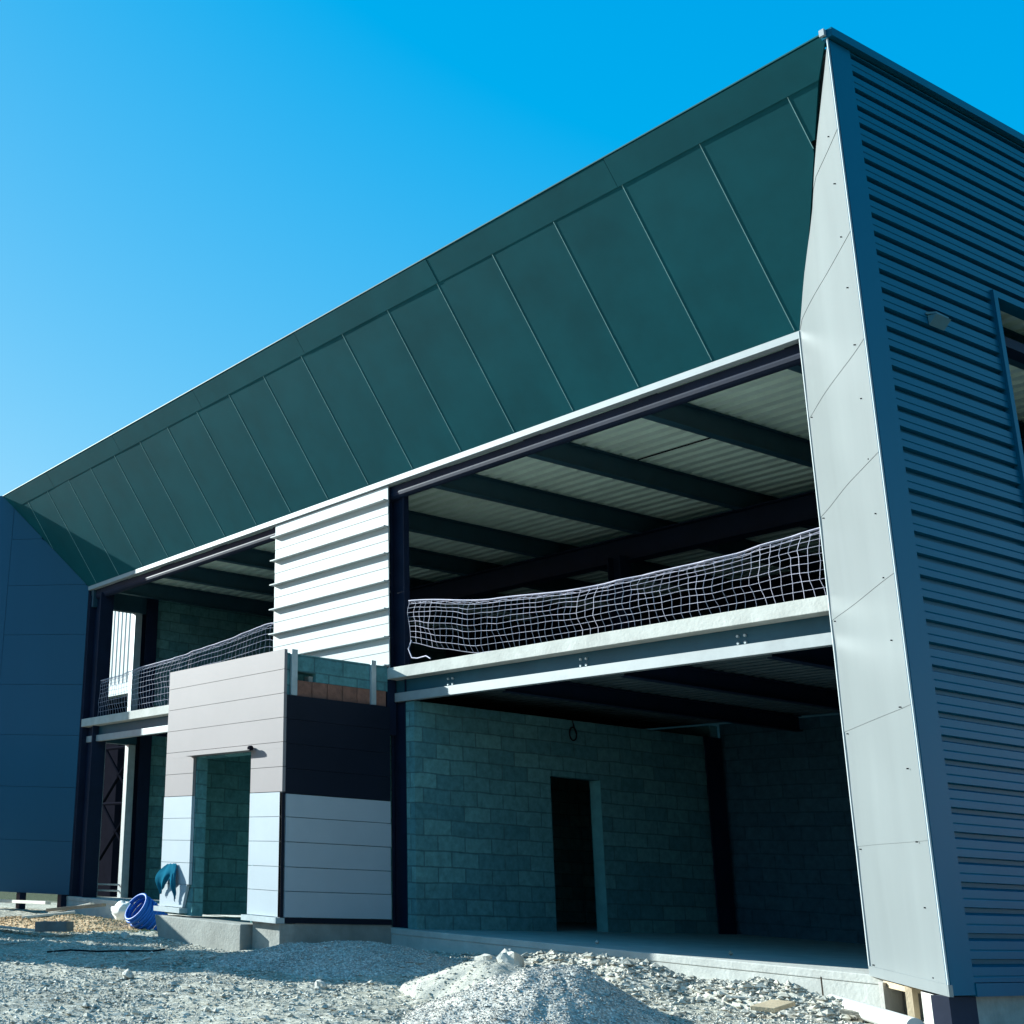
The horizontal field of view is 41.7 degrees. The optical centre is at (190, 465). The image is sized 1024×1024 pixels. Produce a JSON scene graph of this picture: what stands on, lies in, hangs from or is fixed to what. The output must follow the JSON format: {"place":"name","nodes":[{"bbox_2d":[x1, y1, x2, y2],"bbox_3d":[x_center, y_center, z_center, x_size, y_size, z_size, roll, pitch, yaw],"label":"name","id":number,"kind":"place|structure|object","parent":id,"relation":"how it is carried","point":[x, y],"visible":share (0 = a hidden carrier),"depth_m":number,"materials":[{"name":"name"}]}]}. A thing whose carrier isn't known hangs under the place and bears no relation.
{"place":"outdoors","nodes":[
{"label":"outdoors","id":0,"kind":"place"},
{"bbox_2d":[0,891,872,1023],"bbox_3d":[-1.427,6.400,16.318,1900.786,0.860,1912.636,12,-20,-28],"label":"ground","id":1,"kind":"structure","parent":0,"point":[8,909],"depth_m":12.97,"materials":[{"name":"grey gravel"}]},
{"bbox_2d":[0,926,34,931],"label":"timber board","id":2,"kind":"object","parent":1,"relation":"on","point":[18,928],"visible":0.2,"depth_m":20.12,"materials":[{"name":"grey wood"}]},
{"bbox_2d":[0,899,50,904],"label":"timber beam","id":3,"kind":"structure","parent":1,"relation":"on","point":[25,902],"depth_m":25.11,"materials":[{"name":"white wood"}]},
{"bbox_2d":[35,921,73,931],"bbox_3d":[-2.102,7.098,19.600,0.514,0.160,0.360,-2,-18,13],"label":"timber block","id":4,"kind":"object","parent":1,"relation":"on","point":[54,926],"depth_m":19.45,"materials":[{"name":"grey wood"}]},
{"bbox_2d":[48,903,93,912],"bbox_3d":[-2.265,8.347,23.993,1.191,0.258,0.100,-14,-24,41],"label":"timber board","id":5,"kind":"object","parent":1,"relation":"on","point":[65,910],"visible":0.5,"depth_m":24.09,"materials":[{"name":"beige wood"}]},
{"bbox_2d":[0,912,149,932],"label":"sand heap","id":6,"kind":"object","parent":1,"relation":"on","point":[84,923],"visible":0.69,"depth_m":20.95,"materials":[{"name":"beige sand"}]},
{"bbox_2d":[22,911,74,918],"bbox_3d":[-2.428,7.655,21.687,0.899,0.159,0.140,3,-17,-3],"label":"timber board","id":7,"kind":"object","parent":6,"relation":"on","point":[50,914],"visible":1,"depth_m":21.63,"materials":[{"name":"beige wood"}]},
{"bbox_2d":[46,903,105,911],"bbox_3d":[-2.029,7.791,22.437,1.115,0.189,0.160,-5,-19,23],"label":"timber board","id":8,"kind":"object","parent":6,"relation":"on","point":[76,907],"visible":1,"depth_m":22.35,"materials":[{"name":"wood"}]},
{"bbox_2d":[47,949,164,952],"bbox_3d":[-1.109,6.440,16.864,1.582,0.101,0.342,5,-18,-7],"label":"cable length","id":9,"kind":"object","parent":1,"relation":"on","point":[106,950],"visible":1,"depth_m":16.80,"materials":[{"name":"black rubber"}]},
{"bbox_2d":[97,611,131,896],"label":"neighbouring building","id":10,"kind":"structure","parent":1,"relation":"on","point":[113,777],"depth_m":39.25,"materials":[{"name":"white metal"}]},
{"bbox_2d":[111,900,134,920],"bbox_3d":[-1.221,8.107,23.172,0.488,0.358,0.640,6,-18,-11],"label":"plastic bag","id":11,"kind":"object","parent":1,"relation":"on","point":[118,909],"visible":0.64,"depth_m":23.02,"materials":[{"name":"white plastic"}]},
{"bbox_2d":[120,932,129,938],"bbox_3d":[-0.970,6.997,18.900,0.138,0.135,0.169,12,-20,-28],"label":"rock","id":12,"kind":"object","parent":1,"relation":"on","point":[123,935],"visible":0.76,"depth_m":18.86,"materials":[{"name":"stone"}]},
{"bbox_2d":[122,969,134,979],"bbox_3d":[-0.713,5.764,14.414,0.127,0.122,0.161,12,-20,-28],"label":"rock","id":13,"kind":"object","parent":1,"relation":"on","point":[128,973],"visible":0.98,"depth_m":14.38,"materials":[{"name":"stone"}]},
{"bbox_2d":[125,893,167,930],"bbox_3d":[-0.712,7.260,20.462,0.701,0.731,0.540,12,-20,-28],"label":"conduit coil","id":14,"kind":"object","parent":1,"relation":"on","point":[143,915],"visible":0.71,"depth_m":20.27,"materials":[{"name":"blue plastic"}]},
{"bbox_2d":[314,980,327,989],"bbox_3d":[1.343,5.360,13.101,0.121,0.126,0.162,12,-20,-28],"label":"rock","id":15,"kind":"object","parent":1,"relation":"on","point":[321,984],"visible":0.88,"depth_m":13.06,"materials":[{"name":"stone"}]},
{"bbox_2d":[212,940,463,978],"bbox_3d":[1.645,5.842,15.051,3.771,0.456,2.047,-11,-22,36],"label":"gravel heap","id":16,"kind":"object","parent":1,"relation":"on","point":[348,959],"visible":0.91,"depth_m":14.52,"materials":[{"name":"grey gravel"}]},
{"bbox_2d":[399,960,525,999],"bbox_3d":[2.942,5.105,12.548,1.684,0.436,2.011,12,-20,-28],"label":"sand heap","id":17,"kind":"object","parent":1,"relation":"on","point":[463,976],"visible":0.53,"depth_m":12.38,"materials":[{"name":"beige sand"}]},
{"bbox_2d":[474,954,497,961],"bbox_3d":[3.307,5.535,14.155,0.195,0.200,0.290,12,-20,-28],"label":"rock","id":18,"kind":"object","parent":17,"relation":"on","point":[486,957],"visible":0.49,"depth_m":14.12,"materials":[{"name":"stone"}]},
{"bbox_2d":[496,948,524,966],"bbox_3d":[3.460,5.423,13.821,0.286,0.332,0.326,12,-20,-28],"label":"rock","id":19,"kind":"object","parent":17,"relation":"on","point":[510,956],"visible":0.46,"depth_m":13.74,"materials":[{"name":"stone"}]},
{"bbox_2d":[0,27,1023,1023],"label":"unfinished building","id":20,"kind":"structure","parent":1,"relation":"on","point":[699,333],"depth_m":17.59,"materials":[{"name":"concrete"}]},
{"bbox_2d":[155,863,176,901],"bbox_3d":[-0.369,6.227,19.014,0.081,0.558,0.581,12,-20,-28],"label":"torn film","id":21,"kind":"object","parent":20,"relation":"hanging from","point":[165,873],"visible":1,"depth_m":19.02,"materials":[{"name":"teal plastic"}]},
{"bbox_2d":[98,623,273,715],"bbox_3d":[-0.257,3.927,23.947,0.128,1.117,6.660,12,-20,-28],"label":"safety net","id":22,"kind":"object","parent":20,"relation":"on","point":[173,660],"visible":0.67,"depth_m":24.27,"materials":[{"name":"white fabric"}]},
{"bbox_2d":[569,721,576,740],"bbox_3d":[5.852,4.069,19.506,0.169,0.310,0.022,12,-20,-28],"label":"cable coil","id":23,"kind":"object","parent":20,"relation":"hanging from","point":[575,730],"visible":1,"depth_m":19.50,"materials":[{"name":"black rubber"}]},
{"bbox_2d":[407,527,825,658],"bbox_3d":[4.840,1.619,15.630,0.132,0.958,6.747,12,-20,-28],"label":"safety net","id":24,"kind":"object","parent":20,"relation":"on","point":[596,586],"visible":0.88,"depth_m":15.12,"materials":[{"name":"white fabric"}]},
{"bbox_2d":[878,981,924,1019],"bbox_3d":[6.208,4.752,10.983,0.660,0.530,0.544,12,-20,-28],"label":"formwork frame","id":25,"kind":"object","parent":20,"relation":"attached to","point":[900,998],"visible":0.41,"depth_m":11.19,"materials":[{"name":"beige wood"}]},
{"bbox_2d":[925,311,950,330],"bbox_3d":[6.971,-1.349,11.860,0.310,0.130,0.065,12,-20,-28],"label":"wall lamp","id":26,"kind":"object","parent":20,"relation":"attached to","point":[936,319],"visible":1,"depth_m":11.84,"materials":[{"name":"grey metal"}]},
{"bbox_2d":[398,963,670,1023],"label":"gravel heap","id":27,"kind":"object","parent":1,"relation":"on","point":[556,993],"visible":0.99,"depth_m":10.46,"materials":[{"name":"grey gravel"}]},
{"bbox_2d":[521,949,701,995],"bbox_3d":[4.261,5.320,13.393,1.247,0.374,3.263,12,-20,-28],"label":"rubble heap","id":28,"kind":"object","parent":1,"relation":"on","point":[646,973],"visible":0.66,"depth_m":12.89,"materials":[{"name":"gravel"}]},
{"bbox_2d":[687,976,857,1020],"bbox_3d":[5.424,4.931,11.764,1.088,0.354,2.121,12,-20,-28],"label":"rubble heap","id":29,"kind":"object","parent":1,"relation":"on","point":[811,1005],"visible":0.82,"depth_m":11.61,"materials":[{"name":"gravel"}]},
{"bbox_2d":[725,995,760,998],"bbox_3d":[5.101,4.871,11.646,0.398,0.030,0.030,-9,-21,33],"label":"timber lath","id":30,"kind":"object","parent":29,"relation":"on","point":[738,997],"visible":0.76,"depth_m":11.68,"materials":[{"name":"grey wood"}]},
{"bbox_2d":[820,977,823,995],"bbox_3d":[5.872,4.920,11.831,0.014,0.312,0.054,-4,-18,19],"label":"rebar stake","id":31,"kind":"object","parent":1,"relation":"on","point":[821,986],"visible":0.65,"depth_m":11.86,"materials":[{"name":"metal"}]},
{"bbox_2d":[839,1009,859,1015],"bbox_3d":[5.695,4.650,10.794,0.336,0.040,0.120,-13,-23,40],"label":"timber board","id":32,"kind":"object","parent":1,"relation":"on","point":[848,1012],"visible":0.5,"depth_m":10.82,"materials":[{"name":"grey wood"}]},
{"bbox_2d":[827,994,923,1023],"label":"plastic pipe","id":33,"kind":"object","parent":1,"relation":"on","point":[872,1014],"visible":0.72,"depth_m":10.45,"materials":[{"name":"white plastic"}]},
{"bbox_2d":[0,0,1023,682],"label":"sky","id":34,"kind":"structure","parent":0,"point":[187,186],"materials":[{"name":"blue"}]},
{"bbox_2d":[750,999,795,1011],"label":"stone slab","id":35,"kind":"structure","parent":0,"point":[771,1005],"depth_m":10.77,"materials":[{"name":"beige stone"}]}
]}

